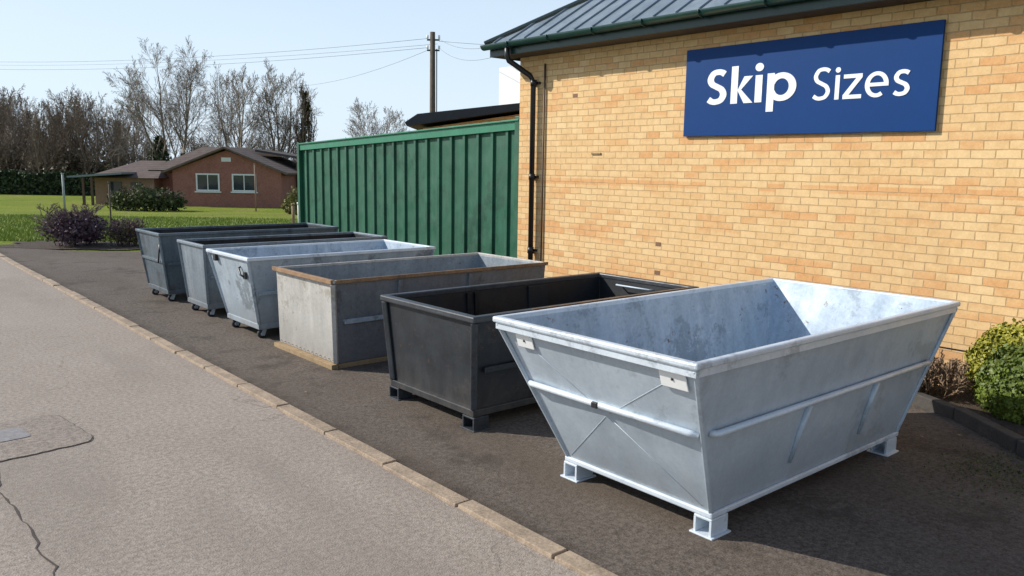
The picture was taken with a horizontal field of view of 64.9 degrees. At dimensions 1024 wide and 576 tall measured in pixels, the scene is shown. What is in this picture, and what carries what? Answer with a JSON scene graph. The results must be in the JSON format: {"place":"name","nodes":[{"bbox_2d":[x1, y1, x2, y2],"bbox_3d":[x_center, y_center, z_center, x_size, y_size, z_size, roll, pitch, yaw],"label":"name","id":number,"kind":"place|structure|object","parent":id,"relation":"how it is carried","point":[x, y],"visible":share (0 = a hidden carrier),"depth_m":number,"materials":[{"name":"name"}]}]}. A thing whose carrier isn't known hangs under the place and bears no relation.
{"place":"outdoors","nodes":[
{"label":"outdoors","id":0,"kind":"place"},
{"bbox_2d":[0,194,297,250],"bbox_3d":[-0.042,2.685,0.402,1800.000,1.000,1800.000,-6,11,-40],"label":"ground","id":1,"kind":"structure","parent":0,"point":[14,204],"depth_m":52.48,"materials":[{"name":"green plant"}]},
{"bbox_2d":[0,168,100,195],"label":"hedge","id":2,"kind":"object","parent":1,"relation":"on","point":[16,182],"visible":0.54,"depth_m":74.94,"materials":[{"name":"green plant"}]},
{"bbox_2d":[61,173,65,208],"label":"garden post","id":3,"kind":"object","parent":1,"relation":"on","point":[63,191],"visible":0.83,"depth_m":43.73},
{"bbox_2d":[0,241,139,249],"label":"soil bed","id":4,"kind":"object","parent":1,"relation":"on","point":[105,245],"visible":0.53,"depth_m":20.81,"materials":[{"name":"brown soil"}]},
{"bbox_2d":[28,202,112,245],"bbox_3d":[-11.439,-1.645,20.949,1.953,1.164,1.958,-6,11,-40],"label":"purple shrub","id":5,"kind":"object","parent":4,"relation":"on","point":[85,225],"visible":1,"depth_m":20.66,"materials":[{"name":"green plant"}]},
{"bbox_2d":[102,217,146,245],"bbox_3d":[-10.230,-1.460,21.245,1.080,0.810,1.176,-6,11,-40],"label":"shrub","id":6,"kind":"object","parent":4,"relation":"on","point":[122,231],"visible":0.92,"depth_m":21.02,"materials":[{"name":"purple plant"}]},
{"bbox_2d":[108,182,111,224],"bbox_3d":[-12.940,-2.588,25.933,0.060,1.660,0.060,5,10,27],"label":"wooden stake","id":7,"kind":"object","parent":1,"relation":"on","point":[109,202],"visible":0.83,"depth_m":25.90,"materials":[{"name":"brown wood"}]},
{"bbox_2d":[103,186,138,210],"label":"garden shrub","id":8,"kind":"object","parent":1,"relation":"on","point":[115,201],"visible":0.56,"depth_m":51.31,"materials":[{"name":"green plant"}]},
{"bbox_2d":[114,183,163,210],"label":"garden shrub","id":9,"kind":"object","parent":1,"relation":"on","point":[135,195],"visible":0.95,"depth_m":50.81,"materials":[{"name":"green plant"}]},
{"bbox_2d":[0,83,296,173],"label":"woodland","id":10,"kind":"object","parent":1,"relation":"on","point":[22,142],"visible":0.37,"depth_m":88.46,"materials":[{"name":"brown plant"}]},
{"bbox_2d":[138,187,183,210],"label":"garden shrub","id":11,"kind":"object","parent":1,"relation":"on","point":[170,202],"visible":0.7,"depth_m":51.39,"materials":[{"name":"green plant"}]},
{"bbox_2d":[94,35,245,162],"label":"bare tree","id":12,"kind":"object","parent":1,"relation":"on","point":[146,102],"visible":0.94,"depth_m":77.78,"materials":[{"name":"brown plant"}]},
{"bbox_2d":[161,190,187,210],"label":"garden shrub","id":13,"kind":"object","parent":1,"relation":"on","point":[182,202],"visible":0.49,"depth_m":52.66,"materials":[{"name":"green plant"}]},
{"bbox_2d":[67,147,297,207],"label":"brick bungalow","id":14,"kind":"object","parent":1,"relation":"on","point":[214,176],"visible":0.75,"depth_m":59.68,"materials":[{"name":"brick"}]},
{"bbox_2d":[107,181,121,193],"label":"wing window","id":15,"kind":"structure","parent":14,"relation":"in","point":[115,186],"depth_m":60.15,"materials":[{"name":"grey glass"}]},
{"bbox_2d":[131,182,140,188],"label":"wing window","id":16,"kind":"structure","parent":14,"relation":"in","point":[132,183],"depth_m":60.14,"materials":[{"name":"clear glass"}]},
{"bbox_2d":[196,173,197,190],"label":"window frame","id":17,"kind":"structure","parent":14,"relation":"in","point":[196,173],"depth_m":59.50,"materials":[{"name":"white plastic"}]},
{"bbox_2d":[197,175,217,189],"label":"window glass","id":18,"kind":"structure","parent":14,"relation":"in","point":[202,179],"depth_m":59.52,"materials":[{"name":"grey glass"}]},
{"bbox_2d":[197,173,217,174],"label":"window frame","id":19,"kind":"structure","parent":14,"relation":"in","point":[197,173],"depth_m":59.38,"materials":[{"name":"white plastic"}]},
{"bbox_2d":[218,174,219,190],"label":"window frame","id":20,"kind":"structure","parent":14,"relation":"in","point":[218,174],"depth_m":59.48,"materials":[{"name":"white plastic"}]},
{"bbox_2d":[232,174,233,191],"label":"window frame","id":21,"kind":"structure","parent":14,"relation":"in","point":[232,174],"depth_m":59.50,"materials":[{"name":"white plastic"}]},
{"bbox_2d":[233,174,253,175],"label":"window frame","id":22,"kind":"structure","parent":14,"relation":"in","point":[233,174],"depth_m":59.38,"materials":[{"name":"white plastic"}]},
{"bbox_2d":[233,175,254,189],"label":"window glass","id":23,"kind":"structure","parent":14,"relation":"in","point":[238,179],"depth_m":59.52,"materials":[{"name":"grey glass"}]},
{"bbox_2d":[234,190,254,191],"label":"window frame","id":24,"kind":"structure","parent":14,"relation":"in","point":[234,190],"depth_m":59.56,"materials":[{"name":"white plastic"}]},
{"bbox_2d":[185,61,283,148],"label":"bare tree","id":25,"kind":"object","parent":1,"relation":"on","point":[236,124],"visible":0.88,"depth_m":74.33,"materials":[{"name":"brown plant"}]},
{"bbox_2d":[254,163,256,210],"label":"clothes pole","id":26,"kind":"object","parent":1,"relation":"on","point":[255,187],"visible":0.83,"depth_m":53.57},
{"bbox_2d":[237,58,320,160],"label":"bare tree","id":27,"kind":"object","parent":1,"relation":"on","point":[286,124],"visible":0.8,"depth_m":72.96,"materials":[{"name":"brown plant"}]},
{"bbox_2d":[280,192,291,213],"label":"garden shrub","id":28,"kind":"object","parent":1,"relation":"on","point":[284,205],"visible":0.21,"depth_m":49.55,"materials":[{"name":"green plant"}]},
{"bbox_2d":[286,186,297,214],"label":"garden shrub","id":29,"kind":"object","parent":1,"relation":"on","point":[293,196],"visible":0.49,"depth_m":47.48,"materials":[{"name":"green plant"}]},
{"bbox_2d":[291,203,294,222],"bbox_3d":[-7.866,-2.558,28.959,0.144,0.960,0.144,5,10,27],"label":"wooden bollard","id":30,"kind":"object","parent":1,"relation":"on","point":[293,211],"visible":0.83,"depth_m":28.89,"materials":[{"name":"brown wood"}]},
{"bbox_2d":[281,78,317,161],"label":"ivy covered tree","id":31,"kind":"object","parent":1,"relation":"on","point":[305,123],"visible":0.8,"depth_m":72.28,"materials":[{"name":"green plant"}]},
{"bbox_2d":[0,253,617,575],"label":"kerb","id":32,"kind":"structure","parent":1,"relation":"on","point":[571,560],"depth_m":6.04,"materials":[{"name":"concrete"}]},
{"bbox_2d":[342,97,407,136],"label":"bare tree","id":33,"kind":"object","parent":1,"relation":"on","point":[357,110],"visible":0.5,"depth_m":68.76,"materials":[{"name":"brown plant"}]},
{"bbox_2d":[427,32,439,111],"bbox_3d":[-3.178,-6.147,32.466,0.501,8.050,0.274,-3,9,-22],"label":"utility pole","id":34,"kind":"object","parent":1,"relation":"on","point":[432,40],"visible":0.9,"depth_m":31.99,"materials":[{"name":"brown wood"}]},
{"bbox_2d":[0,38,487,86],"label":"overhead wires","id":35,"kind":"object","parent":34,"relation":"attached to","point":[261,61],"visible":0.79,"depth_m":36.22,"materials":[{"name":"black metal"}]},
{"bbox_2d":[0,0,575,160],"label":"sky","id":36,"kind":"structure","parent":0,"point":[43,36],"materials":[{"name":"blue"}]},
{"bbox_2d":[0,258,581,575],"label":"road","id":37,"kind":"structure","parent":0,"point":[177,465],"depth_m":5.54,"materials":[{"name":"grey asphalt"}]},
{"bbox_2d":[0,482,57,575],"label":"road joint crack","id":38,"kind":"object","parent":37,"relation":"on","point":[32,531],"visible":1,"depth_m":4.76,"materials":[{"name":"black asphalt"}]},
{"bbox_2d":[0,415,91,460],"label":"road patch","id":39,"kind":"object","parent":37,"relation":"on","point":[48,432],"visible":1,"depth_m":6.46,"materials":[{"name":"grey asphalt"}]},
{"bbox_2d":[0,427,30,441],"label":"drain cover","id":40,"kind":"object","parent":39,"relation":"on","point":[12,433],"visible":1,"depth_m":6.49,"materials":[{"name":"metal"}]},
{"bbox_2d":[0,415,92,461],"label":"road patch seam","id":41,"kind":"object","parent":37,"relation":"on","point":[53,449],"visible":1,"depth_m":6.21,"materials":[{"name":"black asphalt"}]},
{"bbox_2d":[0,248,1023,575],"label":"yard pavement","id":42,"kind":"structure","parent":0,"point":[866,512],"depth_m":5.69,"materials":[{"name":"grey asphalt"}]},
{"bbox_2d":[135,223,338,300],"bbox_3d":[-4.681,-0.497,13.960,3.100,1.104,1.210,-6,11,-40],"label":"wheeled metal skip","id":43,"kind":"object","parent":42,"relation":"on","point":[159,250],"visible":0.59,"depth_m":13.11,"materials":[{"name":"metal"}]},
{"bbox_2d":[177,232,387,316],"bbox_3d":[-3.518,-0.259,12.627,2.990,1.064,1.080,-6,11,-40],"label":"wheeled metal skip","id":44,"kind":"object","parent":42,"relation":"on","point":[201,287],"visible":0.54,"depth_m":11.89,"materials":[{"name":"metal"}]},
{"bbox_2d":[206,239,435,337],"bbox_3d":[-2.603,-0.035,11.229,2.780,1.064,1.380,-6,11,-40],"label":"wheeled metal skip","id":45,"kind":"object","parent":42,"relation":"on","point":[246,278],"visible":0.58,"depth_m":10.52,"materials":[{"name":"grey metal"}]},
{"bbox_2d":[297,116,519,257],"bbox_3d":[-3.016,-2.212,19.007,4.118,3.104,10.961,-1,9,-13],"label":"corrugated metal fence","id":46,"kind":"object","parent":42,"relation":"on","point":[448,190],"visible":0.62,"depth_m":16.61,"materials":[{"name":"green metal"}]},
{"bbox_2d":[272,252,547,369],"bbox_3d":[-1.211,0.186,10.146,3.140,0.988,1.528,-6,11,-40],"label":"galvanised metal skip","id":47,"kind":"object","parent":42,"relation":"on","point":[330,316],"visible":0.75,"depth_m":9.22,"materials":[{"name":"metal"}]},
{"bbox_2d":[405,66,519,129],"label":"outbuilding","id":48,"kind":"structure","parent":42,"relation":"on","point":[507,107],"depth_m":19.32,"materials":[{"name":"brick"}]},
{"bbox_2d":[380,272,698,432],"bbox_3d":[0.355,0.512,8.122,3.010,0.995,1.450,-6,11,-40],"label":"black metal skip","id":49,"kind":"object","parent":42,"relation":"on","point":[447,347],"visible":0.5,"depth_m":7.29,"materials":[{"name":"metal"}]},
{"bbox_2d":[493,278,960,540],"bbox_3d":[1.704,0.744,6.002,3.420,1.205,1.690,-6,11,-40],"label":"metal skip","id":50,"kind":"object","parent":42,"relation":"on","point":[710,407],"visible":1,"depth_m":5.35,"materials":[{"name":"grey metal"}]},
{"bbox_2d":[517,0,1023,369],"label":"walls","id":51,"kind":"structure","parent":42,"relation":"on","point":[938,213],"depth_m":10.12,"materials":[{"name":"brick"}]},
{"bbox_2d":[504,47,535,259],"bbox_3d":[0.113,-1.975,13.616,0.548,4.080,0.098,0,9,-9],"label":"downpipe","id":52,"kind":"object","parent":51,"relation":"attached to","point":[520,68],"visible":0.89,"depth_m":13.55,"materials":[{"name":"black paint"}]},
{"bbox_2d":[527,247,533,252],"bbox_3d":[0.318,-0.652,13.847,0.112,0.100,0.112,-6,11,-40],"label":"pipe collar","id":53,"kind":"object","parent":52,"relation":"attached to","point":[530,249],"visible":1,"depth_m":13.80,"materials":[{"name":"black paint"}]},
{"bbox_2d":[529,174,534,179],"bbox_3d":[0.338,-1.888,13.662,0.112,0.100,0.112,-6,11,-40],"label":"pipe collar","id":54,"kind":"object","parent":52,"relation":"attached to","point":[531,176],"visible":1,"depth_m":13.62,"materials":[{"name":"black paint"}]},
{"bbox_2d":[530,80,536,85],"bbox_3d":[0.362,-3.420,13.433,0.112,0.100,0.112,-6,11,-40],"label":"pipe collar","id":55,"kind":"object","parent":52,"relation":"attached to","point":[533,82],"visible":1,"depth_m":13.39,"materials":[{"name":"black paint"}]},
{"bbox_2d":[540,64,545,260],"bbox_3d":[0.518,-1.916,13.531,0.030,3.600,0.030,-2,9,-18],"label":"cable conduit","id":56,"kind":"object","parent":51,"relation":"attached to","point":[543,162],"visible":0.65,"depth_m":13.49,"materials":[{"name":"brown metal"}]},
{"bbox_2d":[489,0,932,53],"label":"roof","id":57,"kind":"structure","parent":51,"relation":"on","point":[673,7],"depth_m":12.20,"materials":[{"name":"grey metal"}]},
{"bbox_2d":[508,22,536,40],"bbox_3d":[0.179,-4.283,13.411,0.614,0.396,0.022,-6,11,-40],"label":"seam","id":58,"kind":"object","parent":57,"relation":"on","point":[524,29],"visible":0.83,"depth_m":13.40,"materials":[{"name":"grey metal"}]},
{"bbox_2d":[484,0,585,44],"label":"hip cap","id":59,"kind":"object","parent":57,"relation":"attached to","point":[538,19],"visible":0.98,"depth_m":13.54,"materials":[{"name":"metal"}]},
{"bbox_2d":[524,8,568,37],"bbox_3d":[0.572,-4.367,13.232,0.994,0.628,0.022,-6,11,-40],"label":"seam","id":60,"kind":"object","parent":57,"relation":"on","point":[547,21],"visible":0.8,"depth_m":13.21,"materials":[{"name":"grey metal"}]},
{"bbox_2d":[539,0,591,34],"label":"seam","id":61,"kind":"object","parent":57,"relation":"on","point":[568,15],"visible":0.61,"depth_m":12.97,"materials":[{"name":"grey metal"}]},
{"bbox_2d":[556,0,603,32],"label":"seam","id":62,"kind":"object","parent":57,"relation":"on","point":[580,15],"visible":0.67,"depth_m":12.65,"materials":[{"name":"grey metal"}]},
{"bbox_2d":[574,0,616,29],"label":"seam","id":63,"kind":"object","parent":57,"relation":"on","point":[595,14],"visible":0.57,"depth_m":12.34,"materials":[{"name":"grey metal"}]},
{"bbox_2d":[592,0,629,26],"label":"seam","id":64,"kind":"object","parent":57,"relation":"on","point":[610,13],"visible":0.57,"depth_m":12.02,"materials":[{"name":"grey metal"}]},
{"bbox_2d":[611,0,644,23],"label":"seam","id":65,"kind":"object","parent":57,"relation":"on","point":[627,11],"visible":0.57,"depth_m":11.70,"materials":[{"name":"grey metal"}]},
{"bbox_2d":[631,0,659,19],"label":"seam","id":66,"kind":"object","parent":57,"relation":"on","point":[645,9],"visible":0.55,"depth_m":11.39,"materials":[{"name":"grey metal"}]},
{"bbox_2d":[652,0,675,16],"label":"seam","id":67,"kind":"object","parent":57,"relation":"on","point":[663,8],"visible":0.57,"depth_m":11.07,"materials":[{"name":"grey metal"}]},
{"bbox_2d":[675,0,692,12],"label":"seam","id":68,"kind":"object","parent":57,"relation":"on","point":[683,6],"visible":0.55,"depth_m":10.75,"materials":[{"name":"grey metal"}]},
{"bbox_2d":[698,0,710,8],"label":"seam","id":69,"kind":"object","parent":57,"relation":"on","point":[704,4],"visible":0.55,"depth_m":10.44,"materials":[{"name":"grey metal"}]},
{"bbox_2d":[494,0,930,58],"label":"soffit","id":70,"kind":"structure","parent":51,"relation":"on","point":[848,8],"depth_m":10.38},
{"bbox_2d":[492,54,545,60],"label":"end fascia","id":71,"kind":"structure","parent":70,"relation":"attached to","point":[517,59],"depth_m":14.09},
{"bbox_2d":[490,0,881,57],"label":"fascia","id":72,"kind":"structure","parent":70,"relation":"attached to","point":[771,11],"depth_m":10.60,"materials":[{"name":"green metal"}]},
{"bbox_2d":[480,0,803,50],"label":"gutter","id":73,"kind":"object","parent":72,"relation":"attached to","point":[733,7],"visible":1,"depth_m":10.97,"materials":[{"name":"green metal"}]},
{"bbox_2d":[683,19,945,136],"bbox_3d":[3.511,-2.489,9.919,0.054,1.165,3.370,-6,11,-40],"label":"skip sizes sign","id":74,"kind":"object","parent":51,"relation":"attached to","point":[883,79],"visible":1,"depth_m":9.66,"materials":[{"name":"blue paint"}]},
{"bbox_2d":[939,346,965,351],"bbox_3d":[6.485,0.982,6.909,0.004,0.015,19.700,-6,11,-40],"label":"damp course","id":75,"kind":"object","parent":51,"relation":"attached to","point":[952,349],"depth_m":8.82,"materials":[{"name":"black paint"}]},
{"bbox_2d":[912,391,1023,457],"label":"stone edging","id":76,"kind":"object","parent":42,"relation":"on","point":[1002,436],"visible":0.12,"depth_m":6.97,"materials":[{"name":"grey stone"}]},
{"bbox_2d":[918,372,1023,436],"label":"planting bed soil","id":77,"kind":"structure","parent":42,"relation":"on","point":[965,399],"depth_m":7.67,"materials":[{"name":"brown soil"}]},
{"bbox_2d":[919,349,973,399],"bbox_3d":[4.118,0.764,8.174,1.299,0.505,1.553,-6,11,-40],"label":"dry shrub","id":78,"kind":"object","parent":77,"relation":"on","point":[939,373],"visible":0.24,"depth_m":7.78,"materials":[{"name":"brown plant"}]},
{"bbox_2d":[964,317,1023,391],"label":"box bush","id":79,"kind":"object","parent":77,"relation":"on","point":[976,355],"visible":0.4,"depth_m":7.83,"materials":[{"name":"green plant"}]},
{"bbox_2d":[972,342,1023,424],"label":"box bush","id":80,"kind":"object","parent":77,"relation":"on","point":[999,380],"visible":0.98,"depth_m":7.09,"materials":[{"name":"green plant"}]}
]}

